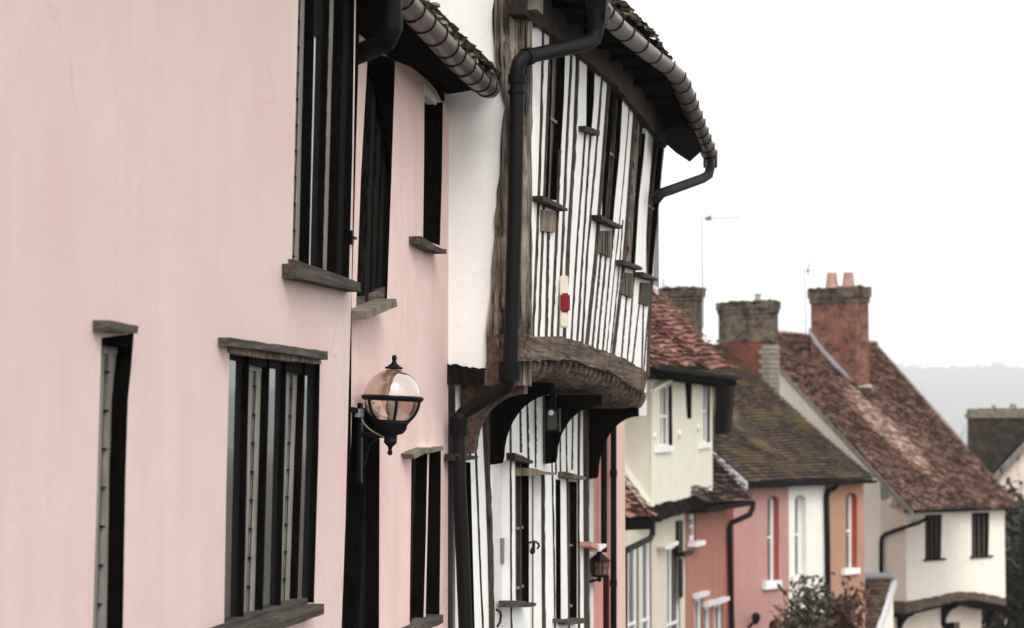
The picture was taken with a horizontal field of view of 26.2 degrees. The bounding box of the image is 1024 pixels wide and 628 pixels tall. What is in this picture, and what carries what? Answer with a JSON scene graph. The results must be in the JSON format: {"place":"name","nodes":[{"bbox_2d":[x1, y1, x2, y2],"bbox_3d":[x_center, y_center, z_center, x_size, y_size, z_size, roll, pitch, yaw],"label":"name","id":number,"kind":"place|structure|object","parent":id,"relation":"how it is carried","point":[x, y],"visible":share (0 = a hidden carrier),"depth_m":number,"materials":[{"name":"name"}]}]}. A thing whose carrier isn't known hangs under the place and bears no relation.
{"place":"outdoors","nodes":[
{"label":"outdoors","id":0,"kind":"place"},
{"bbox_2d":[625,0,1023,368],"label":"sky","id":1,"kind":"structure","parent":0,"point":[881,142],"materials":[{"name":"white"}]},
{"bbox_2d":[900,369,1023,445],"bbox_3d":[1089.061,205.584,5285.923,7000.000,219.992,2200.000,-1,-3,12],"label":"hill","id":2,"kind":"structure","parent":0,"point":[952,396],"depth_m":5260.77,"materials":[{"name":"grey"}]},
{"bbox_2d":[892,361,1023,369],"bbox_3d":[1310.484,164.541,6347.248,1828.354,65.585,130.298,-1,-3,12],"label":"treeline","id":3,"kind":"object","parent":2,"relation":"on","point":[994,365],"visible":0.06,"depth_m":6333.22,"materials":[{"name":"grey plant"}]},
{"bbox_3d":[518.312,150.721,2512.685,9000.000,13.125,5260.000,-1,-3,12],"label":"ground","id":4,"kind":"structure","parent":0,"visible":0},
{"bbox_2d":[0,0,360,627],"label":"pink house","id":5,"kind":"structure","parent":4,"relation":"on","point":[178,285],"depth_m":8.26,"materials":[{"name":"paint"}]},
{"bbox_2d":[93,320,138,627],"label":"window","id":6,"kind":"structure","parent":5,"relation":"in","point":[116,351],"depth_m":7.73,"materials":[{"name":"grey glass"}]},
{"bbox_2d":[210,337,327,627],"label":"window","id":7,"kind":"structure","parent":5,"relation":"in","point":[273,435],"depth_m":9.43,"materials":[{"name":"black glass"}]},
{"bbox_2d":[282,0,360,291],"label":"window","id":8,"kind":"structure","parent":5,"relation":"in","point":[325,33],"depth_m":10.27,"materials":[{"name":"grey glass"}]},
{"bbox_2d":[342,0,501,627],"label":"pink house","id":9,"kind":"structure","parent":4,"relation":"on","point":[418,60],"depth_m":12.13,"materials":[{"name":"paint"}]},
{"bbox_2d":[347,406,380,627],"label":"door","id":10,"kind":"structure","parent":9,"relation":"in","point":[372,467],"depth_m":11.66,"materials":[{"name":"black wood"}]},
{"bbox_2d":[352,61,396,318],"bbox_3d":[-0.723,-0.723,11.647,0.196,1.561,1.029,-1,-3,10],"label":"window","id":11,"kind":"structure","parent":9,"relation":"in","point":[375,190],"depth_m":11.72,"materials":[{"name":"brown glass"}]},
{"bbox_2d":[354,355,423,482],"bbox_3d":[-0.623,0.537,11.286,0.343,0.658,0.323,-1,-3,12],"label":"wall lamp","id":12,"kind":"object","parent":9,"relation":"attached to","point":[390,428],"visible":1,"depth_m":11.25,"materials":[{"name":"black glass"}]},
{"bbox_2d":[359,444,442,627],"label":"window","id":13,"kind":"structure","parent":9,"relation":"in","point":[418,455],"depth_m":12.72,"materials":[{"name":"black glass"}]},
{"bbox_2d":[409,83,446,253],"bbox_3d":[-0.496,-0.846,12.831,0.161,0.986,1.000,-1,-3,12],"label":"window","id":14,"kind":"structure","parent":9,"relation":"in","point":[433,111],"depth_m":13.03,"materials":[{"name":"black glass"}]},
{"bbox_2d":[429,0,717,627],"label":"timber framed house","id":15,"kind":"structure","parent":4,"relation":"on","point":[575,127],"depth_m":14.72,"materials":[{"name":"white paint"}]},
{"bbox_2d":[445,453,477,627],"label":"window","id":16,"kind":"structure","parent":15,"relation":"in","point":[448,457],"depth_m":13.41,"materials":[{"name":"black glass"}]},
{"bbox_2d":[492,463,503,627],"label":"door","id":17,"kind":"structure","parent":15,"relation":"in","point":[498,542],"depth_m":14.69,"materials":[{"name":"white paint"}]},
{"bbox_2d":[499,453,554,606],"bbox_3d":[0.101,1.516,15.313,0.166,1.105,1.405,-1,-3,12],"label":"window","id":18,"kind":"structure","parent":15,"relation":"in","point":[522,470],"depth_m":15.35,"materials":[{"name":"brown glass"}]},
{"bbox_2d":[529,476,539,627],"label":"door","id":19,"kind":"structure","parent":15,"relation":"in","point":[532,542],"depth_m":15.83,"materials":[{"name":"white paint"}]},
{"bbox_2d":[532,42,567,232],"bbox_3d":[0.244,-1.185,14.126,0.146,1.374,1.235,-1,-3,12],"label":"window","id":20,"kind":"structure","parent":15,"relation":"in","point":[557,74],"depth_m":14.44,"materials":[{"name":"brown glass"}]},
{"bbox_2d":[546,391,560,431],"bbox_3d":[0.290,0.693,15.667,0.098,0.290,0.125,-1,-3,12],"label":"lantern","id":21,"kind":"object","parent":15,"relation":"attached to","point":[553,418],"visible":0.93,"depth_m":15.64,"materials":[{"name":"black metal"}]},
{"bbox_2d":[552,480,564,622],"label":"window","id":22,"kind":"structure","parent":15,"relation":"in","point":[558,482],"depth_m":16.69,"materials":[{"name":"black glass"}]},
{"bbox_2d":[560,275,569,327],"bbox_3d":[0.343,-0.081,14.302,0.069,0.341,0.039,-1,-3,12],"label":"alarm box","id":23,"kind":"object","parent":15,"relation":"attached to","point":[564,306],"visible":1,"depth_m":14.29,"materials":[{"name":"beige plastic"}]},
{"bbox_2d":[558,471,585,624],"bbox_3d":[0.457,1.826,17.053,0.157,1.222,0.972,-1,-3,12],"label":"window","id":24,"kind":"structure","parent":15,"relation":"in","point":[572,486],"depth_m":17.38,"materials":[{"name":"brown glass"}]},
{"bbox_2d":[578,70,599,135],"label":"window","id":25,"kind":"structure","parent":15,"relation":"in","point":[587,129],"depth_m":15.72,"materials":[{"name":"brown glass"}]},
{"bbox_2d":[592,93,622,257],"bbox_3d":[0.719,-1.105,16.435,0.146,1.384,1.563,-1,-3,12],"label":"window","id":26,"kind":"structure","parent":15,"relation":"in","point":[612,145],"depth_m":16.71,"materials":[{"name":"brown glass"}]},
{"bbox_2d":[611,98,644,297],"bbox_3d":[0.961,-0.920,17.599,0.146,1.613,1.815,-1,-3,12],"label":"window","id":27,"kind":"structure","parent":15,"relation":"in","point":[639,145],"depth_m":17.76,"materials":[{"name":"brown glass"}]},
{"bbox_2d":[635,146,662,305],"bbox_3d":[1.173,-0.848,18.625,0.146,1.601,1.908,-1,-3,12],"label":"window","id":28,"kind":"structure","parent":15,"relation":"in","point":[652,235],"depth_m":18.94,"materials":[{"name":"brown glass"}]},
{"bbox_2d":[580,420,625,627],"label":"salmon house","id":29,"kind":"structure","parent":4,"relation":"on","point":[608,542],"depth_m":19.04,"materials":[{"name":"paint"}]},
{"bbox_2d":[589,552,609,582],"bbox_3d":[0.654,2.096,18.225,0.356,0.275,0.173,-2,-4,27],"label":"wall lantern","id":30,"kind":"object","parent":29,"relation":"attached to","point":[599,561],"depth_m":18.14,"materials":[{"name":"black metal"}]},
{"bbox_2d":[603,577,604,627],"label":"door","id":31,"kind":"structure","parent":29,"relation":"in","point":[603,577],"depth_m":19.02,"materials":[{"name":"black wood"}]},
{"bbox_2d":[625,285,742,627],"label":"cream house","id":32,"kind":"structure","parent":4,"relation":"on","point":[663,477],"depth_m":39.06,"materials":[{"name":"paint"}]},
{"bbox_2d":[628,549,636,627],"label":"window","id":33,"kind":"structure","parent":32,"relation":"in","point":[632,566],"depth_m":37.23,"materials":[{"name":"white paint"}]},
{"bbox_2d":[636,542,649,627],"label":"window","id":34,"kind":"structure","parent":32,"relation":"in","point":[645,549],"depth_m":38.22,"materials":[{"name":"white paint"}]},
{"bbox_2d":[655,386,673,452],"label":"window","id":35,"kind":"structure","parent":32,"relation":"in","point":[664,446],"depth_m":38.64,"materials":[{"name":"white paint"}]},
{"bbox_2d":[667,546,679,627],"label":"window","id":36,"kind":"structure","parent":32,"relation":"in","point":[673,600],"depth_m":40.50,"materials":[{"name":"white paint"}]},
{"bbox_2d":[685,384,691,418],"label":"slit window","id":37,"kind":"structure","parent":32,"relation":"in","point":[688,387],"depth_m":40.58,"materials":[{"name":"black glass"}]},
{"bbox_2d":[698,386,711,448],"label":"window","id":38,"kind":"structure","parent":32,"relation":"in","point":[705,444],"depth_m":42.33,"materials":[{"name":"white paint"}]},
{"bbox_2d":[650,278,758,627],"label":"terracotta house","id":39,"kind":"structure","parent":4,"relation":"on","point":[707,598],"depth_m":44.24,"materials":[{"name":"paint"}]},
{"bbox_2d":[688,514,705,546],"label":"window","id":40,"kind":"structure","parent":39,"relation":"in","point":[696,543],"depth_m":42.11,"materials":[{"name":"white paint"}]},
{"bbox_2d":[693,591,709,627],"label":"window","id":41,"kind":"structure","parent":39,"relation":"in","point":[701,594],"depth_m":42.64,"materials":[{"name":"white paint"}]},
{"bbox_2d":[700,600,717,627],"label":"window","id":42,"kind":"structure","parent":39,"relation":"in","point":[709,603],"depth_m":43.43,"materials":[{"name":"white paint"}]},
{"bbox_2d":[709,596,729,627],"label":"window","id":43,"kind":"structure","parent":39,"relation":"in","point":[717,608],"depth_m":44.66,"materials":[{"name":"white paint"}]},
{"bbox_2d":[701,215,744,327],"bbox_3d":[4.448,-0.901,46.380,0.921,2.392,0.254,-1,-3,12],"label":"tv aerial","id":44,"kind":"object","parent":39,"relation":"attached to","point":[709,218],"visible":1,"depth_m":46.45,"materials":[{"name":"metal"}]},
{"bbox_2d":[772,606,786,627],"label":"shrub","id":45,"kind":"object","parent":4,"relation":"on","point":[780,610],"visible":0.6,"depth_m":46.90,"materials":[{"name":"green plant"}]},
{"bbox_2d":[709,293,877,627],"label":"cottage terrace","id":46,"kind":"structure","parent":4,"relation":"on","point":[799,475],"depth_m":50.96,"materials":[{"name":"paint"}]},
{"bbox_2d":[747,612,760,627],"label":"porch lamp","id":47,"kind":"object","parent":46,"relation":"attached to","point":[755,617],"visible":1,"depth_m":48.02,"materials":[{"name":"black metal"}]},
{"bbox_2d":[762,497,781,589],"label":"window","id":48,"kind":"structure","parent":46,"relation":"in","point":[770,583],"depth_m":49.40,"materials":[{"name":"white paint"}]},
{"bbox_2d":[790,496,806,581],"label":"window","id":49,"kind":"structure","parent":46,"relation":"in","point":[794,578],"depth_m":50.41,"materials":[{"name":"white paint"}]},
{"bbox_2d":[841,494,859,574],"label":"window","id":50,"kind":"structure","parent":46,"relation":"in","point":[849,570],"depth_m":52.39,"materials":[{"name":"white paint"}]},
{"bbox_2d":[773,568,844,627],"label":"shrub","id":51,"kind":"object","parent":4,"relation":"on","point":[807,619],"visible":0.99,"depth_m":46.26,"materials":[{"name":"green plant"}]},
{"bbox_2d":[800,591,856,627],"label":"shrub","id":52,"kind":"object","parent":4,"relation":"on","point":[829,598],"visible":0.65,"depth_m":46.34,"materials":[{"name":"green plant"}]},
{"bbox_2d":[823,574,882,627],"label":"shrub","id":53,"kind":"object","parent":4,"relation":"on","point":[853,602],"visible":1,"depth_m":46.07,"materials":[{"name":"brown plant"}]},
{"bbox_2d":[778,272,1022,627],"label":"gabled house","id":54,"kind":"structure","parent":4,"relation":"on","point":[934,540],"depth_m":62.11,"materials":[{"name":"brown tile"}]},
{"bbox_2d":[803,262,823,334],"bbox_3d":[8.671,-0.455,63.176,0.585,2.092,0.257,-1,-3,12],"label":"tv aerial","id":55,"kind":"object","parent":54,"relation":"attached to","point":[807,270],"visible":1,"depth_m":63.20,"materials":[{"name":"metal"}]},
{"bbox_2d":[865,572,896,627],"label":"porch","id":56,"kind":"object","parent":54,"relation":"attached to","point":[878,594],"visible":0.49,"depth_m":56.17,"materials":[{"name":"stone"}]},
{"bbox_2d":[888,496,898,507],"bbox_3d":[10.552,5.220,60.977,0.329,0.340,0.218,-3,-4,38],"label":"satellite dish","id":57,"kind":"object","parent":54,"relation":"attached to","point":[893,502],"visible":0.91,"depth_m":60.90,"materials":[{"name":"beige paint"}]},
{"bbox_2d":[923,514,945,560],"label":"window","id":58,"kind":"structure","parent":54,"relation":"in","point":[933,526],"depth_m":61.84,"materials":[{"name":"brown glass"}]},
{"bbox_2d":[942,622,953,627],"bbox_3d":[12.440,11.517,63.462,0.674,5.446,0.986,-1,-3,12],"label":"door","id":59,"kind":"structure","parent":54,"relation":"in","point":[949,624],"depth_m":63.84,"materials":[{"name":"black wood"}]},
{"bbox_2d":[970,512,993,557],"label":"window","id":60,"kind":"structure","parent":54,"relation":"in","point":[979,521],"depth_m":63.44,"materials":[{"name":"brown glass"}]},
{"bbox_2d":[965,404,1023,627],"bbox_3d":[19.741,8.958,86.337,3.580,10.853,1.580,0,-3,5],"label":"house","id":61,"kind":"structure","parent":4,"relation":"on","point":[993,432],"depth_m":85.93,"materials":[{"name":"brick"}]},
{"bbox_2d":[981,542,1019,626],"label":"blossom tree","id":62,"kind":"object","parent":4,"relation":"on","point":[992,615],"visible":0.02,"depth_m":66.46,"materials":[{"name":"plant"}]},
{"bbox_2d":[981,532,1020,627],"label":"shrub","id":63,"kind":"object","parent":4,"relation":"on","point":[1012,606],"visible":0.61,"depth_m":66.62,"materials":[{"name":"green plant"}]},
{"bbox_2d":[981,457,1023,627],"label":"evergreen tree","id":64,"kind":"object","parent":4,"relation":"on","point":[1012,520],"visible":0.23,"depth_m":68.51,"materials":[{"name":"green plant"}]},
{"bbox_2d":[990,439,1023,499],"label":"white gable","id":65,"kind":"structure","parent":4,"relation":"on","point":[1018,451],"depth_m":76.76,"materials":[{"name":"beige paint"}]},
{"bbox_2d":[997,435,1023,529],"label":"bare tree","id":66,"kind":"object","parent":4,"relation":"on","point":[1021,502],"visible":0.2,"depth_m":74.11,"materials":[{"name":"plant"}]},
{"bbox_2d":[1019,518,1023,627],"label":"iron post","id":67,"kind":"object","parent":4,"relation":"on","point":[1021,521],"visible":1,"depth_m":63.95,"materials":[{"name":"black metal"}]}
]}

